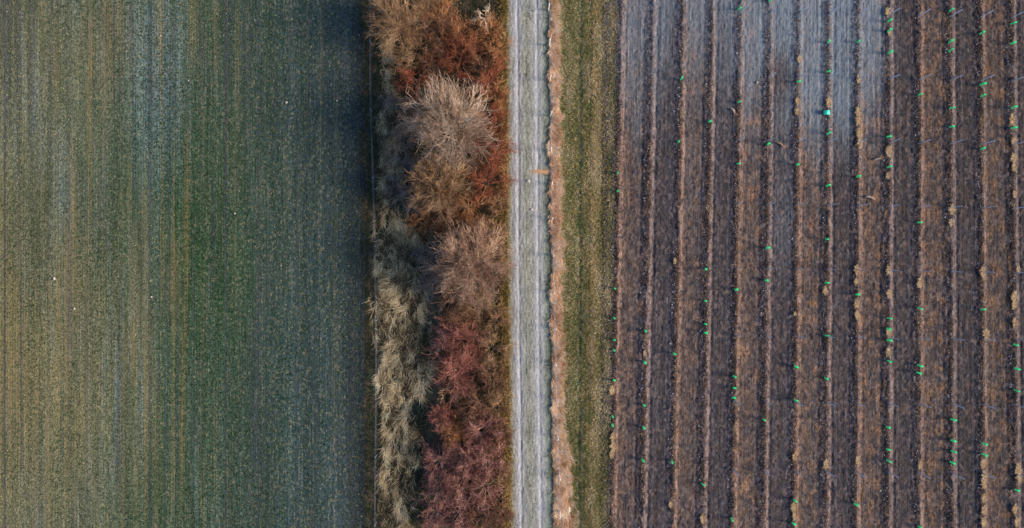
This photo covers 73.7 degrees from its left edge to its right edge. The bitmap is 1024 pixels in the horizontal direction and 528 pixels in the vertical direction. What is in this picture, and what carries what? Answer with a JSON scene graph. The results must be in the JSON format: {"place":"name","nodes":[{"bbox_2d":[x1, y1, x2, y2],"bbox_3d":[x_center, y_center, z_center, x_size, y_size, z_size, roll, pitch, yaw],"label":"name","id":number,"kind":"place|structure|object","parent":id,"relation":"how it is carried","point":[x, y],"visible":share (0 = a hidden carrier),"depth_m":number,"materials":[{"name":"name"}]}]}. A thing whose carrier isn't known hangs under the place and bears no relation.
{"place":"outdoors","nodes":[
{"label":"outdoors","id":0,"kind":"place"},
{"bbox_2d":[0,0,364,527],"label":"crop field","id":1,"kind":"structure","parent":0,"point":[31,126],"depth_m":64.00,"materials":[{"name":"green plant"}]},
{"bbox_2d":[360,0,509,527],"bbox_3d":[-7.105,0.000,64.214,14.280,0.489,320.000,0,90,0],"label":"hedge bank","id":2,"kind":"structure","parent":0,"point":[368,223],"depth_m":64.08,"materials":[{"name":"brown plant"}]},
{"bbox_2d":[369,18,377,525],"bbox_3d":[-12.798,0.274,63.495,0.365,1.210,54.502,-1,90,0],"label":"wire fence","id":3,"kind":"object","parent":2,"relation":"on","point":[376,387],"visible":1,"depth_m":63.38,"materials":[{"name":"metal"}]},
{"bbox_2d":[364,0,391,23],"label":"bare sapling","id":4,"kind":"object","parent":2,"relation":"on","point":[374,13],"visible":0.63,"depth_m":63.10,"materials":[{"name":"brown plant"}]},
{"bbox_2d":[377,91,404,113],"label":"bare shrub","id":5,"kind":"object","parent":2,"relation":"on","point":[389,100],"visible":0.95,"depth_m":63.55,"materials":[{"name":"grey plant"}]},
{"bbox_2d":[378,131,414,170],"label":"bare shrub","id":6,"kind":"object","parent":2,"relation":"on","point":[401,150],"visible":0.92,"depth_m":63.30,"materials":[{"name":"grey plant"}]},
{"bbox_2d":[361,0,432,63],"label":"bare tree","id":7,"kind":"object","parent":2,"relation":"on","point":[407,19],"visible":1,"depth_m":61.66,"materials":[{"name":"beige plant"}]},
{"bbox_2d":[361,0,438,527],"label":"straw grass","id":8,"kind":"structure","parent":2,"relation":"on","point":[385,122],"depth_m":63.90,"materials":[{"name":"beige plant"}]},
{"bbox_2d":[381,170,421,206],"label":"bare shrub","id":9,"kind":"object","parent":2,"relation":"on","point":[402,194],"visible":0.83,"depth_m":63.25,"materials":[{"name":"grey plant"}]},
{"bbox_2d":[394,97,421,122],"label":"bare shrub","id":10,"kind":"object","parent":2,"relation":"on","point":[408,109],"visible":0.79,"depth_m":63.24,"materials":[{"name":"brown plant"}]},
{"bbox_2d":[375,27,446,79],"bbox_3d":[-9.242,-19.420,62.493,6.780,3.218,4.768,0,90,0],"label":"bare shrub","id":11,"kind":"object","parent":2,"relation":"on","point":[404,58],"visible":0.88,"depth_m":62.97,"materials":[{"name":"beige plant"}]},
{"bbox_2d":[397,152,426,181],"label":"bare shrub","id":12,"kind":"object","parent":2,"relation":"on","point":[409,165],"visible":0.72,"depth_m":63.31,"materials":[{"name":"grey plant"}]},
{"bbox_2d":[391,104,432,149],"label":"bare shrub","id":13,"kind":"object","parent":2,"relation":"on","point":[404,134],"visible":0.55,"depth_m":63.10,"materials":[{"name":"brown plant"}]},
{"bbox_2d":[398,207,429,236],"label":"bare shrub","id":14,"kind":"object","parent":2,"relation":"on","point":[421,228],"visible":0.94,"depth_m":63.54,"materials":[{"name":"orange plant"}]},
{"bbox_2d":[392,60,437,102],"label":"bare shrub","id":15,"kind":"object","parent":2,"relation":"on","point":[406,74],"visible":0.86,"depth_m":63.26,"materials":[{"name":"orange plant"}]},
{"bbox_2d":[401,189,428,215],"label":"bare shrub","id":16,"kind":"object","parent":2,"relation":"on","point":[407,208],"visible":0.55,"depth_m":63.49,"materials":[{"name":"grey plant"}]},
{"bbox_2d":[395,0,441,40],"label":"bare shrub","id":17,"kind":"object","parent":2,"relation":"on","point":[418,3],"visible":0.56,"depth_m":62.86,"materials":[{"name":"beige plant"}]},
{"bbox_2d":[411,241,442,277],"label":"bare shrub","id":18,"kind":"object","parent":2,"relation":"on","point":[428,249],"visible":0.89,"depth_m":63.21,"materials":[{"name":"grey plant"}]},
{"bbox_2d":[411,266,444,303],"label":"bare shrub","id":19,"kind":"object","parent":2,"relation":"on","point":[425,279],"visible":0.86,"depth_m":63.34,"materials":[{"name":"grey plant"}]},
{"bbox_2d":[408,38,449,84],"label":"bare shrub","id":20,"kind":"object","parent":2,"relation":"on","point":[430,62],"visible":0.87,"depth_m":63.21,"materials":[{"name":"brown plant"}]},
{"bbox_2d":[410,468,455,503],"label":"bare shrub","id":21,"kind":"object","parent":2,"relation":"on","point":[438,486],"visible":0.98,"depth_m":63.11,"materials":[{"name":"red plant"}]},
{"bbox_2d":[358,0,509,527],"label":"rough growth","id":22,"kind":"object","parent":2,"relation":"on","point":[367,49],"visible":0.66,"depth_m":64.01,"materials":[{"name":"brown plant"}]},
{"bbox_2d":[419,491,453,527],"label":"bare shrub","id":23,"kind":"object","parent":2,"relation":"on","point":[430,520],"visible":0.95,"depth_m":63.08,"materials":[{"name":"red plant"}]},
{"bbox_2d":[397,142,476,230],"bbox_3d":[-6.650,-7.157,61.643,7.516,4.888,8.266,0,90,0],"label":"bare tree","id":24,"kind":"object","parent":2,"relation":"on","point":[437,188],"visible":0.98,"depth_m":61.47,"materials":[{"name":"beige plant"}]},
{"bbox_2d":[409,12,465,67],"bbox_3d":[-7.016,-20.987,62.315,5.826,3.574,5.730,0,90,0],"label":"bare shrub","id":25,"kind":"object","parent":2,"relation":"on","point":[437,30],"visible":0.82,"depth_m":63.06,"materials":[{"name":"brown plant"}]},
{"bbox_2d":[415,188,460,234],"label":"bare shrub","id":26,"kind":"object","parent":2,"relation":"on","point":[431,211],"visible":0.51,"depth_m":63.44,"materials":[{"name":"brown plant"}]},
{"bbox_2d":[418,435,462,485],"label":"bare shrub","id":27,"kind":"object","parent":2,"relation":"on","point":[431,464],"visible":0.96,"depth_m":63.31,"materials":[{"name":"red plant"}]},
{"bbox_2d":[418,0,462,37],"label":"bare shrub","id":28,"kind":"object","parent":2,"relation":"on","point":[445,6],"visible":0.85,"depth_m":62.94,"materials":[{"name":"orange plant"}]},
{"bbox_2d":[424,397,460,436],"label":"bare shrub","id":29,"kind":"object","parent":2,"relation":"on","point":[436,411],"visible":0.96,"depth_m":63.02,"materials":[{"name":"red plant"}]},
{"bbox_2d":[428,314,465,350],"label":"bare shrub","id":30,"kind":"object","parent":2,"relation":"on","point":[435,344],"visible":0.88,"depth_m":63.26,"materials":[{"name":"red plant"}]},
{"bbox_2d":[429,207,467,245],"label":"bare shrub","id":31,"kind":"object","parent":2,"relation":"on","point":[442,227],"visible":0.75,"depth_m":63.10,"materials":[{"name":"brown plant"}]},
{"bbox_2d":[436,385,460,404],"bbox_3d":[-5.823,12.025,63.026,2.310,2.164,1.921,0,90,0],"label":"bare sapling","id":32,"kind":"object","parent":2,"relation":"on","point":[442,397],"visible":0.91,"depth_m":63.04,"materials":[{"name":"beige plant"}]},
{"bbox_2d":[394,66,506,186],"bbox_3d":[-5.465,-12.450,60.251,9.604,7.671,10.910,-25,90,0],"label":"bare tree","id":33,"kind":"object","parent":2,"relation":"on","point":[467,126],"visible":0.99,"depth_m":60.61,"materials":[{"name":"beige plant"}]},
{"bbox_2d":[431,285,473,324],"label":"bare shrub","id":34,"kind":"object","parent":2,"relation":"on","point":[451,309],"visible":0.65,"depth_m":63.30,"materials":[{"name":"brown plant"}]},
{"bbox_2d":[424,26,482,89],"bbox_3d":[-5.238,-19.651,62.319,6.930,3.567,5.014,37,90,0],"label":"bare shrub","id":35,"kind":"object","parent":2,"relation":"on","point":[460,54],"visible":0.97,"depth_m":62.84,"materials":[{"name":"orange plant"}]},
{"bbox_2d":[421,331,488,411],"bbox_3d":[-5.385,9.539,61.924,5.976,4.366,6.924,-35,90,0],"label":"bare shrub","id":36,"kind":"object","parent":2,"relation":"on","point":[450,359],"visible":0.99,"depth_m":62.83,"materials":[{"name":"red plant"}]},
{"bbox_2d":[432,492,481,527],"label":"bare shrub","id":37,"kind":"object","parent":2,"relation":"on","point":[454,524],"visible":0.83,"depth_m":63.21,"materials":[{"name":"red plant"}]},
{"bbox_2d":[436,410,479,450],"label":"bare shrub","id":38,"kind":"object","parent":2,"relation":"on","point":[458,437],"visible":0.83,"depth_m":62.96,"materials":[{"name":"orange plant"}]},
{"bbox_2d":[431,437,487,484],"bbox_3d":[-4.753,18.138,62.179,5.232,3.851,4.825,0,90,0],"label":"bare shrub","id":39,"kind":"object","parent":2,"relation":"on","point":[458,466],"visible":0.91,"depth_m":62.86,"materials":[{"name":"red plant"}]},
{"bbox_2d":[436,11,482,50],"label":"bare shrub","id":40,"kind":"object","parent":2,"relation":"on","point":[455,30],"visible":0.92,"depth_m":62.97,"materials":[{"name":"orange plant"}]},
{"bbox_2d":[438,464,484,516],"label":"bare shrub","id":41,"kind":"object","parent":2,"relation":"on","point":[458,492],"visible":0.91,"depth_m":62.77,"materials":[{"name":"red plant"}]},
{"bbox_2d":[438,307,485,343],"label":"bare shrub","id":42,"kind":"object","parent":2,"relation":"on","point":[471,316],"visible":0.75,"depth_m":63.33,"materials":[{"name":"brown plant"}]},
{"bbox_2d":[438,321,490,367],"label":"bare shrub","id":43,"kind":"object","parent":2,"relation":"on","point":[471,335],"visible":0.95,"depth_m":62.87,"materials":[{"name":"brown plant"}]},
{"bbox_2d":[448,190,493,225],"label":"bare shrub","id":44,"kind":"object","parent":2,"relation":"on","point":[472,213],"visible":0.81,"depth_m":63.17,"materials":[{"name":"orange plant"}]},
{"bbox_2d":[418,216,523,314],"bbox_3d":[-3.848,-0.075,60.822,9.925,6.528,9.919,0,90,0],"label":"bare tree","id":45,"kind":"object","parent":2,"relation":"on","point":[473,265],"visible":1,"depth_m":61.01,"materials":[{"name":"brown plant"}]},
{"bbox_2d":[452,380,494,426],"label":"bare shrub","id":46,"kind":"object","parent":2,"relation":"on","point":[472,408],"visible":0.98,"depth_m":63.00,"materials":[{"name":"brown plant"}]},
{"bbox_2d":[453,288,504,329],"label":"bare shrub","id":47,"kind":"object","parent":2,"relation":"on","point":[468,306],"visible":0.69,"depth_m":62.88,"materials":[{"name":"beige plant"}]},
{"bbox_2d":[464,42,498,80],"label":"bare shrub","id":48,"kind":"object","parent":2,"relation":"on","point":[478,60],"visible":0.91,"depth_m":63.11,"materials":[{"name":"brown plant"}]},
{"bbox_2d":[464,215,500,244],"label":"bare shrub","id":49,"kind":"object","parent":2,"relation":"on","point":[483,220],"visible":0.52,"depth_m":63.22,"materials":[{"name":"brown plant"}]},
{"bbox_2d":[470,2,494,30],"bbox_3d":[-2.592,-22.518,62.794,2.512,2.637,2.852,-26,90,0],"label":"bare sapling","id":50,"kind":"object","parent":2,"relation":"on","point":[479,12],"visible":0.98,"depth_m":62.60,"materials":[{"name":"white plant"}]},
{"bbox_2d":[462,399,504,457],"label":"bare shrub","id":51,"kind":"object","parent":2,"relation":"on","point":[477,433],"visible":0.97,"depth_m":62.94,"materials":[{"name":"red plant"}]},
{"bbox_2d":[461,455,505,522],"bbox_3d":[-2.206,20.772,62.489,4.758,3.225,5.394,37,90,0],"label":"bare shrub","id":52,"kind":"object","parent":2,"relation":"on","point":[497,489],"visible":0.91,"depth_m":63.06,"materials":[{"name":"red plant"}]},
{"bbox_2d":[459,49,510,109],"bbox_3d":[-2.264,-17.235,61.905,5.519,4.394,4.870,-16,90,0],"label":"bare shrub","id":53,"kind":"object","parent":2,"relation":"on","point":[485,81],"visible":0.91,"depth_m":62.99,"materials":[{"name":"orange plant"}]},
{"bbox_2d":[460,490,509,527],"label":"bare shrub","id":54,"kind":"object","parent":2,"relation":"on","point":[473,518],"visible":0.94,"depth_m":62.99,"materials":[{"name":"brown plant"}]},
{"bbox_2d":[464,8,505,42],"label":"bare shrub","id":55,"kind":"object","parent":2,"relation":"on","point":[491,26],"visible":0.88,"depth_m":63.38,"materials":[{"name":"orange plant"}]},
{"bbox_2d":[460,436,511,484],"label":"bare shrub","id":56,"kind":"object","parent":2,"relation":"on","point":[485,467],"visible":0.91,"depth_m":62.78,"materials":[{"name":"red plant"}]},
{"bbox_2d":[462,153,519,208],"bbox_3d":[-2.368,-7.372,62.528,5.555,3.149,5.336,27,90,0],"label":"bare shrub","id":57,"kind":"object","parent":2,"relation":"on","point":[490,178],"visible":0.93,"depth_m":62.86,"materials":[{"name":"orange plant"}]},
{"bbox_2d":[473,74,510,111],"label":"bare shrub","id":58,"kind":"object","parent":2,"relation":"on","point":[503,94],"visible":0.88,"depth_m":63.35,"materials":[{"name":"orange plant"}]},
{"bbox_2d":[473,101,511,151],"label":"bare shrub","id":59,"kind":"object","parent":2,"relation":"on","point":[497,112],"visible":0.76,"depth_m":63.30,"materials":[{"name":"orange plant"}]},
{"bbox_2d":[471,363,515,401],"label":"bare shrub","id":60,"kind":"object","parent":2,"relation":"on","point":[499,382],"visible":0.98,"depth_m":63.22,"materials":[{"name":"brown plant"}]},
{"bbox_2d":[469,329,517,371],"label":"bare shrub","id":61,"kind":"object","parent":2,"relation":"on","point":[502,352],"visible":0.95,"depth_m":63.24,"materials":[{"name":"beige plant"}]},
{"bbox_2d":[469,132,523,177],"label":"bare shrub","id":62,"kind":"object","parent":2,"relation":"on","point":[494,164],"visible":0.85,"depth_m":62.97,"materials":[{"name":"orange plant"}]},
{"bbox_2d":[479,28,514,62],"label":"bare shrub","id":63,"kind":"object","parent":2,"relation":"on","point":[493,51],"visible":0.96,"depth_m":63.32,"materials":[{"name":"orange plant"}]},
{"bbox_2d":[485,216,509,247],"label":"bare shrub","id":64,"kind":"object","parent":2,"relation":"on","point":[499,236],"visible":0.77,"depth_m":63.36,"materials":[{"name":"beige plant"}]},
{"bbox_2d":[484,186,511,217],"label":"bare shrub","id":65,"kind":"object","parent":2,"relation":"on","point":[496,211],"visible":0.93,"depth_m":63.55,"materials":[{"name":"beige plant"}]},
{"bbox_2d":[480,387,515,422],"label":"bare shrub","id":66,"kind":"object","parent":2,"relation":"on","point":[496,403],"visible":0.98,"depth_m":63.48,"materials":[{"name":"beige plant"}]},
{"bbox_2d":[484,305,512,332],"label":"bare shrub","id":67,"kind":"object","parent":2,"relation":"on","point":[495,318],"visible":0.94,"depth_m":63.47,"materials":[{"name":"beige plant"}]},
{"bbox_2d":[479,497,518,527],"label":"bare shrub","id":68,"kind":"object","parent":2,"relation":"on","point":[504,517],"visible":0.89,"depth_m":63.21,"materials":[{"name":"brown plant"}]},
{"bbox_2d":[486,415,516,455],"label":"bare shrub","id":69,"kind":"object","parent":2,"relation":"on","point":[505,432],"visible":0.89,"depth_m":63.27,"materials":[{"name":"brown plant"}]},
{"bbox_2d":[489,0,515,527],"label":"ochre fringe","id":70,"kind":"object","parent":2,"relation":"on","point":[503,20],"visible":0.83,"depth_m":63.91,"materials":[{"name":"brown plant"}]},
{"bbox_2d":[492,460,514,484],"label":"bare shrub","id":71,"kind":"object","parent":2,"relation":"on","point":[498,475],"visible":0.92,"depth_m":63.37,"materials":[{"name":"beige plant"}]},
{"bbox_2d":[506,0,553,527],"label":"dirt track","id":72,"kind":"structure","parent":0,"point":[534,446],"depth_m":63.98,"materials":[{"name":"grey gravel"}]},
{"bbox_2d":[503,2,553,527],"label":"track weeds","id":73,"kind":"object","parent":72,"relation":"on","point":[529,273],"visible":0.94,"depth_m":63.94,"materials":[{"name":"plant"}]},
{"bbox_2d":[530,168,561,174],"bbox_3d":[3.224,-8.642,63.936,3.879,0.088,0.893,0,90,0],"label":"hay wisp","id":74,"kind":"object","parent":72,"relation":"on","point":[543,171],"visible":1,"depth_m":63.93,"materials":[{"name":"beige plant"}]},
{"bbox_2d":[550,0,619,527],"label":"grass verge","id":75,"kind":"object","parent":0,"point":[583,155],"depth_m":64.02,"materials":[{"name":"green plant"}]},
{"bbox_2d":[548,3,560,517],"bbox_3d":[3.867,-0.329,63.074,0.277,1.851,53.670,-1,90,0],"label":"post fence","id":76,"kind":"object","parent":75,"relation":"on","point":[553,257],"visible":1,"depth_m":62.95,"materials":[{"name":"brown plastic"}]},
{"bbox_2d":[545,0,578,527],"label":"tall dry grass","id":77,"kind":"structure","parent":75,"relation":"on","point":[556,310],"depth_m":63.80,"materials":[{"name":"beige plant"}]},
{"bbox_2d":[602,0,1023,527],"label":"vineyard ground","id":78,"kind":"structure","parent":0,"point":[665,57],"depth_m":64.00,"materials":[{"name":"soil"}]},
{"bbox_2d":[606,0,1014,527],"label":"soil clods","id":79,"kind":"object","parent":78,"relation":"on","point":[822,307],"visible":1,"depth_m":63.95,"materials":[{"name":"brown soil"}]},
{"bbox_2d":[607,0,1020,527],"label":"row weeds","id":80,"kind":"object","parent":78,"relation":"on","point":[796,277],"visible":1,"depth_m":63.91,"materials":[{"name":"brown plant"}]},
{"bbox_2d":[609,6,1022,527],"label":"straw tufts","id":81,"kind":"object","parent":78,"relation":"on","point":[888,332],"visible":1,"depth_m":63.83,"materials":[{"name":"beige plant"}]},
{"bbox_2d":[617,0,1023,527],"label":"alley growth","id":82,"kind":"object","parent":78,"relation":"on","point":[836,297],"visible":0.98,"depth_m":63.98,"materials":[{"name":"brown plant"}]},
{"bbox_2d":[823,110,829,114],"bbox_3d":[29.370,-14.135,63.774,0.575,0.192,0.405,-3,90,0],"label":"plastic crate","id":83,"kind":"object","parent":78,"relation":"on","point":[826,112],"visible":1,"depth_m":63.69,"materials":[{"name":"teal plastic"}]},
{"label":"trellis stake","id":84,"kind":"object","parent":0,"visible":0},
{"bbox_2d":[857,0,860,527],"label":"trellis wire","id":85,"kind":"object","parent":84,"relation":"attached to","point":[858,334],"visible":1,"depth_m":63.45,"materials":[{"name":"metal"}]},
{"bbox_3d":[35.169,-21.774,63.411,0.184,0.983,0.198,33,85,0],"label":"plant guard","id":86,"kind":"object","parent":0,"visible":0},
{"bbox_2d":[890,260,890,319],"bbox_3d":[35.153,0.000,63.450,0.012,0.052,56.000,0,90,0],"label":"trellis wire","id":87,"kind":"object","parent":86,"relation":"attached to","point":[890,296],"visible":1,"depth_m":63.44,"materials":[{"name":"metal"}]},
{"label":"trellis stake","id":88,"kind":"object","parent":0,"visible":0},
{"bbox_2d":[921,0,921,248],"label":"trellis wire","id":89,"kind":"object","parent":88,"relation":"attached to","point":[921,120],"visible":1,"depth_m":63.45,"materials":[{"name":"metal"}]},
{"bbox_3d":[40.979,18.490,63.367,0.210,1.068,0.225,-16,87,2],"label":"plant guard","id":90,"kind":"object","parent":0,"visible":0},
{"bbox_2d":[952,0,954,504],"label":"trellis wire","id":91,"kind":"object","parent":90,"relation":"attached to","point":[953,236],"visible":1,"depth_m":63.45,"materials":[{"name":"metal"}]},
{"bbox_3d":[43.819,-17.157,62.962,0.070,1.916,0.052,2,89,0],"label":"trellis stake","id":92,"kind":"object","parent":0,"visible":0},
{"bbox_2d":[983,0,985,422],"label":"trellis wire","id":93,"kind":"object","parent":92,"relation":"attached to","point":[984,222],"visible":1,"depth_m":63.45,"materials":[{"name":"metal"}]},
{"label":"trellis stake","id":94,"kind":"object","parent":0,"visible":0},
{"bbox_2d":[1014,8,1018,449],"bbox_3d":[46.882,0.000,63.450,0.012,0.052,56.002,-1,90,0],"label":"trellis wire","id":95,"kind":"object","parent":94,"relation":"attached to","point":[1017,327],"visible":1,"depth_m":63.45,"materials":[{"name":"metal"}]}
]}

